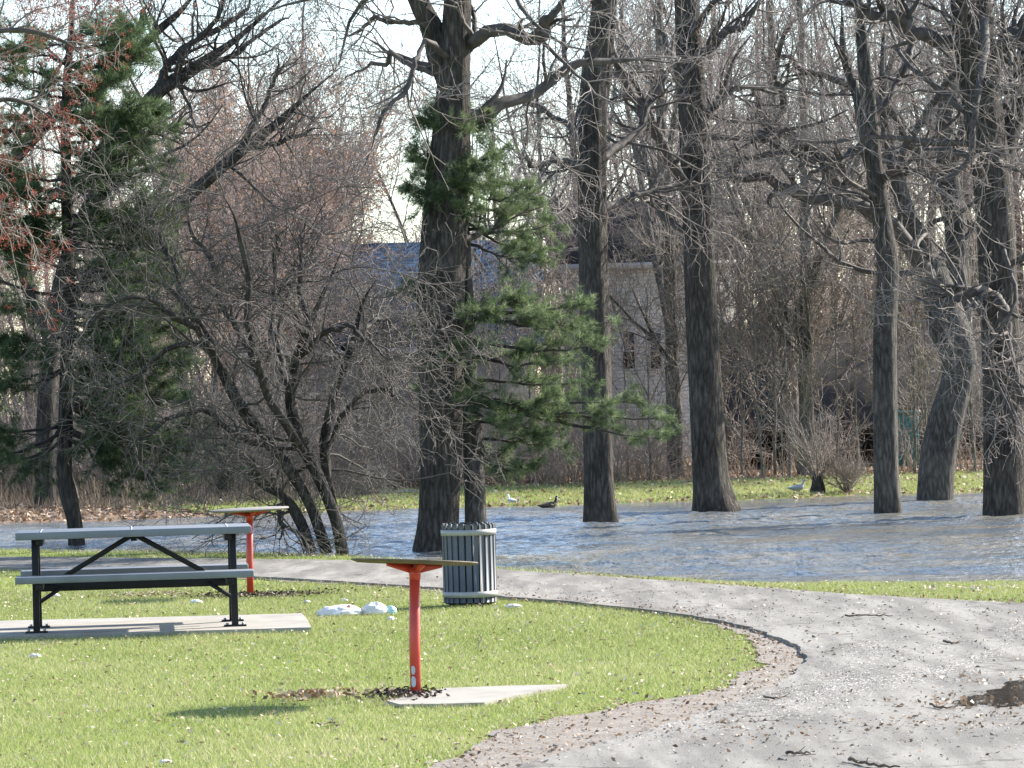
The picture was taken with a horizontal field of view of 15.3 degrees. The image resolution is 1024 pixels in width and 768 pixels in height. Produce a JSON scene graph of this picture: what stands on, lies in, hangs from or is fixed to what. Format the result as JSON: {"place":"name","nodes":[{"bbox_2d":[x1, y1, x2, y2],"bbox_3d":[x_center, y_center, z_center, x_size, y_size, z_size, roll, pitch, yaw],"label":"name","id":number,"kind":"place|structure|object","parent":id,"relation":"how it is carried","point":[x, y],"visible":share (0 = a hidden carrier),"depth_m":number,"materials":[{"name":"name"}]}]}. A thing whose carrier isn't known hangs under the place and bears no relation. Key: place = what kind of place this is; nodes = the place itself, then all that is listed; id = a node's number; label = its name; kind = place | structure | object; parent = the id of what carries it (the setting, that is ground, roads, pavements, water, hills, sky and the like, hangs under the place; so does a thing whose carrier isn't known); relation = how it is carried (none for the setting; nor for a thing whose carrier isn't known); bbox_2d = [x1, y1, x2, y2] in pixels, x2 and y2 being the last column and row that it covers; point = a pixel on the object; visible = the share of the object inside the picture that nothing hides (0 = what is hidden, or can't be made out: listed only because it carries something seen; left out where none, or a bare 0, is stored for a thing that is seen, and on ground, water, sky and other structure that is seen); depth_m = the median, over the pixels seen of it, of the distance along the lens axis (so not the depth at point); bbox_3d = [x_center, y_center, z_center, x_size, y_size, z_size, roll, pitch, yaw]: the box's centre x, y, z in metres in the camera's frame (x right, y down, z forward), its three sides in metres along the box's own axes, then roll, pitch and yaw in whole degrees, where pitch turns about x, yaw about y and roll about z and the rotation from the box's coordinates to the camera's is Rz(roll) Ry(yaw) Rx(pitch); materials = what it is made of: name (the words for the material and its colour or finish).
{"place":"outdoors","nodes":[
{"label":"outdoors","id":0,"kind":"place"},
{"bbox_2d":[0,556,1023,767],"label":"path","id":1,"kind":"structure","parent":0,"point":[967,755],"depth_m":22.57,"materials":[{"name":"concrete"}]},
{"bbox_2d":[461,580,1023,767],"bbox_3d":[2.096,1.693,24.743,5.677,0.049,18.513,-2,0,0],"label":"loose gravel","id":2,"kind":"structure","parent":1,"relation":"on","point":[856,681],"depth_m":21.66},
{"bbox_2d":[848,757,900,767],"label":"fallen stick","id":3,"kind":"object","parent":1,"relation":"on","point":[853,759],"visible":1,"depth_m":16.64,"materials":[{"name":"wood"}]},
{"bbox_2d":[953,680,1023,706],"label":"puddle","id":4,"kind":"object","parent":1,"relation":"on","point":[1001,697],"visible":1,"depth_m":20.15,"materials":[{"name":"brown liquid"}]},
{"bbox_2d":[0,492,1023,583],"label":"river water","id":5,"kind":"structure","parent":0,"point":[959,536],"depth_m":48.74,"materials":[{"name":"liquid"}]},
{"bbox_2d":[537,496,559,507],"bbox_3d":[0.625,1.998,64.038,0.408,0.225,0.180,-2,0,-11],"label":"duck","id":6,"kind":"object","parent":5,"relation":"on","point":[551,504],"visible":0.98,"depth_m":63.99},
{"bbox_2d":[0,418,1023,767],"bbox_3d":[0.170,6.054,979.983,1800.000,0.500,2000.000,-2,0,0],"label":"ground","id":7,"kind":"structure","parent":0,"point":[278,706],"depth_m":23.36,"materials":[{"name":"green plant"}]},
{"bbox_2d":[0,250,86,429],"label":"sapling","id":8,"kind":"object","parent":7,"relation":"on","point":[4,322],"visible":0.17,"depth_m":77.11,"materials":[{"name":"brown plant"}]},
{"bbox_2d":[0,185,88,483],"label":"sapling","id":9,"kind":"object","parent":7,"relation":"on","point":[24,326],"visible":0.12,"depth_m":75.88,"materials":[{"name":"brown plant"}]},
{"bbox_2d":[0,0,175,153],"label":"bare tree","id":10,"kind":"object","parent":7,"relation":"on","point":[11,90],"visible":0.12,"depth_m":81.71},
{"bbox_2d":[0,0,195,330],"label":"maple tree","id":11,"kind":"object","parent":7,"relation":"on","point":[29,31],"visible":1,"depth_m":40.59,"materials":[{"name":"red plant"}]},
{"bbox_2d":[0,235,198,473],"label":"sapling","id":12,"kind":"object","parent":7,"relation":"on","point":[8,405],"visible":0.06,"depth_m":75.93,"materials":[{"name":"brown plant"}]},
{"bbox_2d":[0,0,208,418],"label":"bare tree","id":13,"kind":"object","parent":7,"relation":"on","point":[33,165],"visible":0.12,"depth_m":101.83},
{"bbox_2d":[20,0,198,360],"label":"bare tree","id":14,"kind":"object","parent":7,"relation":"on","point":[52,158],"visible":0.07,"depth_m":96.15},
{"bbox_2d":[0,0,250,545],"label":"pine tree","id":15,"kind":"object","parent":7,"relation":"on","point":[131,116],"visible":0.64,"depth_m":52.02,"materials":[{"name":"green plant"}]},
{"bbox_2d":[33,132,234,419],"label":"bare tree","id":16,"kind":"object","parent":7,"relation":"on","point":[167,246],"visible":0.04,"depth_m":91.44,"materials":[{"name":"brown plant"}]},
{"bbox_2d":[87,589,215,597],"bbox_3d":[-3.249,1.894,34.291,1.169,0.050,1.136,-2,0,0],"label":"bare earth patch","id":17,"kind":"object","parent":7,"relation":"on","point":[154,593],"visible":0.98,"depth_m":34.35,"materials":[{"name":"brown soil"}]},
{"bbox_2d":[0,613,310,639],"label":"concrete pad","id":18,"kind":"object","parent":7,"relation":"on","point":[101,627],"visible":0.73,"depth_m":28.95,"materials":[{"name":"concrete"}]},
{"bbox_2d":[15,523,253,633],"bbox_3d":[-2.868,1.472,28.894,1.765,0.760,1.402,-2,0,-6],"label":"picnic table","id":19,"kind":"object","parent":18,"relation":"on","point":[79,577],"visible":1,"depth_m":28.63,"materials":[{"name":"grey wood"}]},
{"bbox_2d":[114,251,243,425],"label":"sapling","id":20,"kind":"object","parent":7,"relation":"on","point":[158,342],"visible":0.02,"depth_m":77.26,"materials":[{"name":"brown plant"}]},
{"bbox_2d":[59,32,340,409],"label":"bare tree","id":21,"kind":"object","parent":7,"relation":"on","point":[197,172],"visible":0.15,"depth_m":85.32,"materials":[{"name":"brown plant"}]},
{"bbox_2d":[0,0,403,506],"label":"leaning tree","id":22,"kind":"object","parent":7,"relation":"on","point":[164,85],"visible":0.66,"depth_m":68.93,"materials":[{"name":"brown plant"}]},
{"bbox_2d":[195,440,250,499],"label":"shrub","id":23,"kind":"object","parent":7,"relation":"on","point":[222,482],"visible":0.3,"depth_m":69.78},
{"bbox_2d":[103,4,363,428],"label":"bare tree","id":24,"kind":"object","parent":7,"relation":"on","point":[151,183],"visible":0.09,"depth_m":94.46,"materials":[{"name":"brown plant"}]},
{"bbox_2d":[137,247,360,474],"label":"sapling","id":25,"kind":"object","parent":7,"relation":"on","point":[260,322],"visible":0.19,"depth_m":76.18,"materials":[{"name":"brown plant"}]},
{"bbox_2d":[210,506,288,593],"bbox_3d":[-2.327,1.510,33.849,0.716,0.817,0.734,-2,0,0],"label":"pedestal table","id":26,"kind":"object","parent":7,"relation":"on","point":[249,513],"visible":0.98,"depth_m":33.82,"materials":[{"name":"red paint"}]},
{"bbox_2d":[135,587,380,599],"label":"bark mulch","id":27,"kind":"object","parent":7,"relation":"on","point":[288,593],"visible":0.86,"depth_m":33.63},
{"bbox_2d":[5,81,529,557],"bbox_3d":[-2.680,-0.228,42.881,5.755,6.478,5.531,-2,0,0],"label":"leaning tree","id":28,"kind":"object","parent":7,"relation":"on","point":[295,429],"visible":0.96,"depth_m":42.90,"materials":[{"name":"brown plant"}]},
{"bbox_2d":[158,49,388,423],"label":"bare tree","id":29,"kind":"object","parent":7,"relation":"on","point":[257,173],"visible":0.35,"depth_m":82.50,"materials":[{"name":"brown plant"}]},
{"bbox_2d":[184,88,396,244],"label":"bare tree","id":30,"kind":"object","parent":7,"relation":"on","point":[381,153],"visible":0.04,"depth_m":106.66,"materials":[{"name":"brown plant"}]},
{"bbox_2d":[162,27,419,462],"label":"bare tree","id":31,"kind":"object","parent":7,"relation":"on","point":[332,131],"visible":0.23,"depth_m":89.61,"materials":[{"name":"brown plant"}]},
{"bbox_2d":[187,9,433,284],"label":"bare tree","id":32,"kind":"object","parent":7,"relation":"on","point":[390,133],"visible":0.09,"depth_m":109.15,"materials":[{"name":"brown plant"}]},
{"bbox_2d":[197,0,433,242],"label":"bare tree","id":33,"kind":"object","parent":7,"relation":"on","point":[305,82],"visible":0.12,"depth_m":109.22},
{"bbox_2d":[227,205,416,470],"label":"sapling","id":34,"kind":"object","parent":7,"relation":"on","point":[358,247],"visible":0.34,"depth_m":77.01,"materials":[{"name":"brown plant"}]},
{"bbox_2d":[316,604,362,615],"bbox_3d":[-1.371,1.802,30.308,0.391,0.086,0.302,-2,0,0],"label":"plastic bag","id":35,"kind":"object","parent":7,"relation":"on","point":[350,609],"visible":1,"depth_m":30.22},
{"bbox_2d":[310,221,420,470],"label":"sapling","id":36,"kind":"object","parent":7,"relation":"on","point":[392,274],"visible":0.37,"depth_m":77.88,"materials":[{"name":"brown plant"}]},
{"bbox_2d":[334,457,402,495],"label":"shrub","id":37,"kind":"object","parent":7,"relation":"on","point":[358,487],"visible":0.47,"depth_m":70.44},
{"bbox_2d":[361,601,386,614],"bbox_3d":[-1.097,1.785,30.316,0.236,0.104,0.212,-2,0,0],"label":"plastic bag","id":38,"kind":"object","parent":7,"relation":"on","point":[376,607],"visible":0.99,"depth_m":30.25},
{"bbox_2d":[232,240,545,464],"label":"house","id":39,"kind":"structure","parent":7,"relation":"on","point":[505,369],"depth_m":97.38,"materials":[{"name":"grey"}]},
{"bbox_2d":[357,683,466,700],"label":"bark mulch","id":40,"kind":"object","parent":7,"relation":"on","point":[402,691],"visible":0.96,"depth_m":21.55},
{"bbox_2d":[293,0,581,241],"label":"bare tree","id":41,"kind":"object","parent":7,"relation":"on","point":[388,196],"visible":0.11,"depth_m":110.19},
{"bbox_2d":[315,215,572,421],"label":"sapling","id":42,"kind":"object","parent":7,"relation":"on","point":[415,308],"visible":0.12,"depth_m":77.60,"materials":[{"name":"brown plant"}]},
{"bbox_2d":[441,522,497,606],"bbox_3d":[-0.351,1.486,31.257,0.457,0.691,0.457,-2,0,0],"label":"litter bin","id":43,"kind":"object","parent":7,"relation":"on","point":[472,542],"visible":0.96,"depth_m":31.07,"materials":[{"name":"grey metal"}]},
{"bbox_2d":[408,238,538,478],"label":"sapling","id":44,"kind":"object","parent":7,"relation":"on","point":[494,364],"visible":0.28,"depth_m":74.94,"materials":[{"name":"brown plant"}]},
{"bbox_2d":[387,684,567,707],"bbox_3d":[-0.229,1.788,21.552,0.677,0.060,1.393,-2,0,21],"label":"concrete pad","id":45,"kind":"object","parent":7,"relation":"on","point":[476,695],"visible":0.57,"depth_m":21.45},
{"bbox_2d":[351,558,477,694],"bbox_3d":[-0.544,1.395,21.628,0.727,0.843,0.726,-2,0,0],"label":"pedestal table","id":46,"kind":"object","parent":45,"relation":"on","point":[414,568],"visible":0.97,"depth_m":21.60,"materials":[{"name":"red paint"}]},
{"bbox_2d":[203,0,774,551],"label":"park tree","id":47,"kind":"object","parent":7,"relation":"on","point":[451,40],"visible":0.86,"depth_m":46.56,"materials":[{"name":"grey plant"}]},
{"bbox_2d":[0,440,982,509],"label":"dry weeds","id":48,"kind":"object","parent":7,"relation":"on","point":[5,493],"visible":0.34,"depth_m":72.26,"materials":[{"name":"plant"}]},
{"bbox_2d":[0,464,982,521],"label":"bank leaves","id":49,"kind":"object","parent":7,"relation":"on","point":[39,511],"visible":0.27,"depth_m":66.86,"materials":[{"name":"plant"}]},
{"bbox_2d":[1,569,995,767],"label":"path margin","id":50,"kind":"object","parent":7,"relation":"on","point":[622,722],"visible":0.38,"depth_m":19.65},
{"bbox_2d":[0,353,1022,496],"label":"undergrowth","id":51,"kind":"object","parent":7,"relation":"on","point":[654,449],"visible":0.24,"depth_m":75.21,"materials":[{"name":"plant"}]},
{"bbox_2d":[0,549,1023,767],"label":"fallen leaves","id":52,"kind":"object","parent":7,"relation":"on","point":[311,693],"visible":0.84,"depth_m":21.84,"materials":[{"name":"plant"}]},
{"bbox_2d":[0,0,1023,444],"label":"distant wood","id":53,"kind":"object","parent":7,"relation":"on","point":[410,240],"visible":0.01,"depth_m":124.89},
{"bbox_2d":[354,0,677,423],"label":"bare tree","id":54,"kind":"object","parent":7,"relation":"on","point":[540,158],"visible":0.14,"depth_m":99.86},
{"bbox_2d":[384,92,683,523],"bbox_3d":[0.245,-0.777,46.860,3.766,6.295,2.040,-2,0,0],"label":"pine tree","id":55,"kind":"object","parent":7,"relation":"on","point":[528,314],"visible":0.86,"depth_m":46.73,"materials":[{"name":"green plant"}]},
{"bbox_2d":[397,0,671,345],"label":"bare tree","id":56,"kind":"object","parent":7,"relation":"on","point":[568,96],"visible":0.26,"depth_m":104.58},
{"bbox_2d":[470,213,620,480],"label":"sapling","id":57,"kind":"object","parent":7,"relation":"on","point":[542,290],"visible":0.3,"depth_m":75.97,"materials":[{"name":"brown plant"}]},
{"bbox_2d":[471,196,645,479],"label":"sapling","id":58,"kind":"object","parent":7,"relation":"on","point":[552,290],"visible":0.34,"depth_m":76.86,"materials":[{"name":"brown plant"}]},
{"bbox_2d":[208,469,982,514],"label":"bank grass","id":59,"kind":"structure","parent":7,"relation":"on","point":[909,483],"depth_m":68.60,"materials":[{"name":"plant"}]},
{"bbox_2d":[397,0,801,521],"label":"park tree","id":60,"kind":"object","parent":7,"relation":"on","point":[599,504],"visible":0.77,"depth_m":55.37,"materials":[{"name":"grey plant"}]},
{"bbox_2d":[524,94,680,338],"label":"bare tree","id":61,"kind":"object","parent":7,"relation":"on","point":[607,190],"visible":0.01,"depth_m":112.88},
{"bbox_2d":[470,1,762,252],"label":"bare tree","id":62,"kind":"object","parent":7,"relation":"on","point":[563,117],"visible":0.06,"depth_m":114.25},
{"bbox_2d":[508,234,734,478],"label":"sapling","id":63,"kind":"object","parent":7,"relation":"on","point":[625,383],"visible":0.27,"depth_m":77.05,"materials":[{"name":"brown plant"}]},
{"bbox_2d":[513,0,764,201],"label":"bare tree","id":64,"kind":"object","parent":7,"relation":"on","point":[609,98],"depth_m":116.80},
{"bbox_2d":[549,199,744,459],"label":"house","id":65,"kind":"structure","parent":7,"relation":"on","point":[574,264],"depth_m":102.01,"materials":[{"name":"grey brick"}]},
{"bbox_2d":[622,331,636,370],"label":"window","id":66,"kind":"structure","parent":65,"relation":"in","point":[626,360],"depth_m":101.97,"materials":[{"name":"black glass"}]},
{"bbox_2d":[648,331,662,370],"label":"window","id":67,"kind":"structure","parent":65,"relation":"in","point":[656,368],"depth_m":101.97,"materials":[{"name":"black glass"}]},
{"bbox_2d":[543,209,751,479],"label":"sapling","id":68,"kind":"object","parent":7,"relation":"on","point":[631,318],"visible":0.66,"depth_m":75.05,"materials":[{"name":"brown plant"}]},
{"bbox_2d":[536,0,797,477],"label":"bare tree","id":69,"kind":"object","parent":7,"relation":"on","point":[669,344],"visible":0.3,"depth_m":75.80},
{"bbox_2d":[537,0,855,511],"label":"park tree","id":70,"kind":"object","parent":7,"relation":"on","point":[713,490],"visible":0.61,"depth_m":58.95,"materials":[{"name":"grey plant"}]},
{"bbox_2d":[623,171,790,473],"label":"sapling","id":71,"kind":"object","parent":7,"relation":"on","point":[724,348],"visible":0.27,"depth_m":76.91,"materials":[{"name":"brown plant"}]},
{"bbox_2d":[579,0,834,324],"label":"bare tree","id":72,"kind":"object","parent":7,"relation":"on","point":[715,220],"visible":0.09,"depth_m":97.97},
{"bbox_2d":[609,2,831,322],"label":"bare tree","id":73,"kind":"object","parent":7,"relation":"on","point":[715,117],"depth_m":110.46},
{"bbox_2d":[526,0,936,325],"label":"bare tree","id":74,"kind":"object","parent":7,"relation":"on","point":[760,312],"visible":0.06,"depth_m":104.75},
{"bbox_2d":[608,158,867,478],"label":"sapling","id":75,"kind":"object","parent":7,"relation":"on","point":[753,264],"visible":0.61,"depth_m":74.47,"materials":[{"name":"brown plant"}]},
{"bbox_2d":[611,194,867,475],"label":"sapling","id":76,"kind":"object","parent":7,"relation":"on","point":[740,357],"visible":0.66,"depth_m":75.22,"materials":[{"name":"brown plant"}]},
{"bbox_2d":[566,0,920,325],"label":"bare tree","id":77,"kind":"object","parent":7,"relation":"on","point":[669,115],"visible":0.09,"depth_m":92.17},
{"bbox_2d":[612,116,929,474],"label":"sapling","id":78,"kind":"object","parent":7,"relation":"on","point":[747,384],"visible":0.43,"depth_m":75.71,"materials":[{"name":"brown plant"}]},
{"bbox_2d":[627,172,925,477],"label":"sapling","id":79,"kind":"object","parent":7,"relation":"on","point":[785,341],"visible":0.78,"depth_m":74.60,"materials":[{"name":"brown plant"}]},
{"bbox_2d":[554,0,1007,468],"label":"bare tree","id":80,"kind":"object","parent":7,"relation":"on","point":[795,407],"visible":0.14,"depth_m":82.32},
{"bbox_2d":[723,122,876,425],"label":"sapling","id":81,"kind":"object","parent":7,"relation":"on","point":[825,320],"visible":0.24,"depth_m":77.87,"materials":[{"name":"brown plant"}]},
{"bbox_2d":[664,0,940,323],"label":"bare tree","id":82,"kind":"object","parent":7,"relation":"on","point":[866,236],"visible":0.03,"depth_m":96.94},
{"bbox_2d":[588,0,1018,475],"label":"bare tree","id":83,"kind":"object","parent":7,"relation":"on","point":[800,468],"visible":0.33,"depth_m":75.32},
{"bbox_2d":[764,395,865,493],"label":"shrub","id":84,"kind":"object","parent":7,"relation":"on","point":[817,485],"visible":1,"depth_m":66.64,"materials":[{"name":"brown plant"}]},
{"bbox_2d":[735,40,919,324],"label":"bare tree","id":85,"kind":"object","parent":7,"relation":"on","point":[817,219],"visible":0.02,"depth_m":108.28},
{"bbox_2d":[646,0,1023,499],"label":"park tree","id":86,"kind":"object","parent":7,"relation":"on","point":[936,469],"visible":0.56,"depth_m":61.94,"materials":[{"name":"grey plant"}]},
{"bbox_2d":[725,1,955,323],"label":"bare tree","id":87,"kind":"object","parent":7,"relation":"on","point":[868,278],"visible":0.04,"depth_m":108.74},
{"bbox_2d":[665,0,1023,512],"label":"park tree","id":88,"kind":"object","parent":7,"relation":"on","point":[887,495],"visible":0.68,"depth_m":56.21,"materials":[{"name":"grey plant"}]},
{"bbox_2d":[714,167,978,466],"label":"sapling","id":89,"kind":"object","parent":7,"relation":"on","point":[856,412],"visible":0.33,"depth_m":76.04,"materials":[{"name":"brown plant"}]},
{"bbox_2d":[820,447,873,492],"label":"shrub","id":90,"kind":"object","parent":7,"relation":"on","point":[846,479],"visible":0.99,"depth_m":66.67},
{"bbox_2d":[724,192,970,463],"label":"sapling","id":91,"kind":"object","parent":7,"relation":"on","point":[835,355],"visible":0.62,"depth_m":75.31,"materials":[{"name":"brown plant"}]},
{"bbox_2d":[703,0,1023,217],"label":"bare tree","id":92,"kind":"object","parent":7,"relation":"on","point":[872,68],"visible":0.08,"depth_m":96.37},
{"bbox_2d":[713,0,1022,319],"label":"bare tree","id":93,"kind":"object","parent":7,"relation":"on","point":[854,125],"visible":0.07,"depth_m":98.56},
{"bbox_2d":[719,320,1023,469],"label":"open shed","id":94,"kind":"structure","parent":7,"relation":"on","point":[826,401],"depth_m":85.21,"materials":[{"name":"brown wood"}]},
{"bbox_2d":[782,0,974,321],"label":"bare tree","id":95,"kind":"object","parent":7,"relation":"on","point":[917,201],"visible":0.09,"depth_m":93.05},
{"bbox_2d":[750,0,1023,515],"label":"park tree","id":96,"kind":"object","parent":7,"relation":"on","point":[976,59],"visible":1,"depth_m":53.48,"materials":[{"name":"grey plant"}]},
{"bbox_2d":[898,411,919,466],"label":"wheelie bin","id":97,"kind":"object","parent":7,"relation":"on","point":[907,420],"visible":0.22,"depth_m":81.23,"materials":[{"name":"teal paint"}]},
{"bbox_2d":[825,2,1023,319],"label":"bare tree","id":98,"kind":"object","parent":7,"relation":"on","point":[968,221],"visible":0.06,"depth_m":94.25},
{"bbox_2d":[838,0,1023,306],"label":"bare tree","id":99,"kind":"object","parent":7,"relation":"on","point":[893,127],"visible":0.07,"depth_m":92.33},
{"bbox_2d":[839,150,1023,474],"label":"sapling","id":100,"kind":"object","parent":7,"relation":"on","point":[913,340],"visible":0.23,"depth_m":74.38,"materials":[{"name":"brown plant"}]},
{"bbox_2d":[846,1,1023,315],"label":"bare tree","id":101,"kind":"object","parent":7,"relation":"on","point":[1020,265],"visible":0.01,"depth_m":94.50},
{"bbox_2d":[855,151,1023,471],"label":"sapling","id":102,"kind":"object","parent":7,"relation":"on","point":[971,414],"visible":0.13,"depth_m":74.96,"materials":[{"name":"brown plant"}]},
{"bbox_2d":[857,184,1023,432],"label":"sapling","id":103,"kind":"object","parent":7,"relation":"on","point":[918,363],"visible":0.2,"depth_m":75.64,"materials":[{"name":"brown plant"}]},
{"bbox_2d":[887,8,1023,291],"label":"bare tree","id":104,"kind":"object","parent":7,"relation":"on","point":[941,231],"visible":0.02,"depth_m":105.57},
{"bbox_2d":[920,0,1023,314],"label":"bare tree","id":105,"kind":"object","parent":7,"relation":"on","point":[1017,204],"visible":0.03,"depth_m":90.08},
{"bbox_2d":[0,0,1023,415],"label":"sky","id":106,"kind":"structure","parent":0,"point":[408,42],"materials":[{"name":"white"}]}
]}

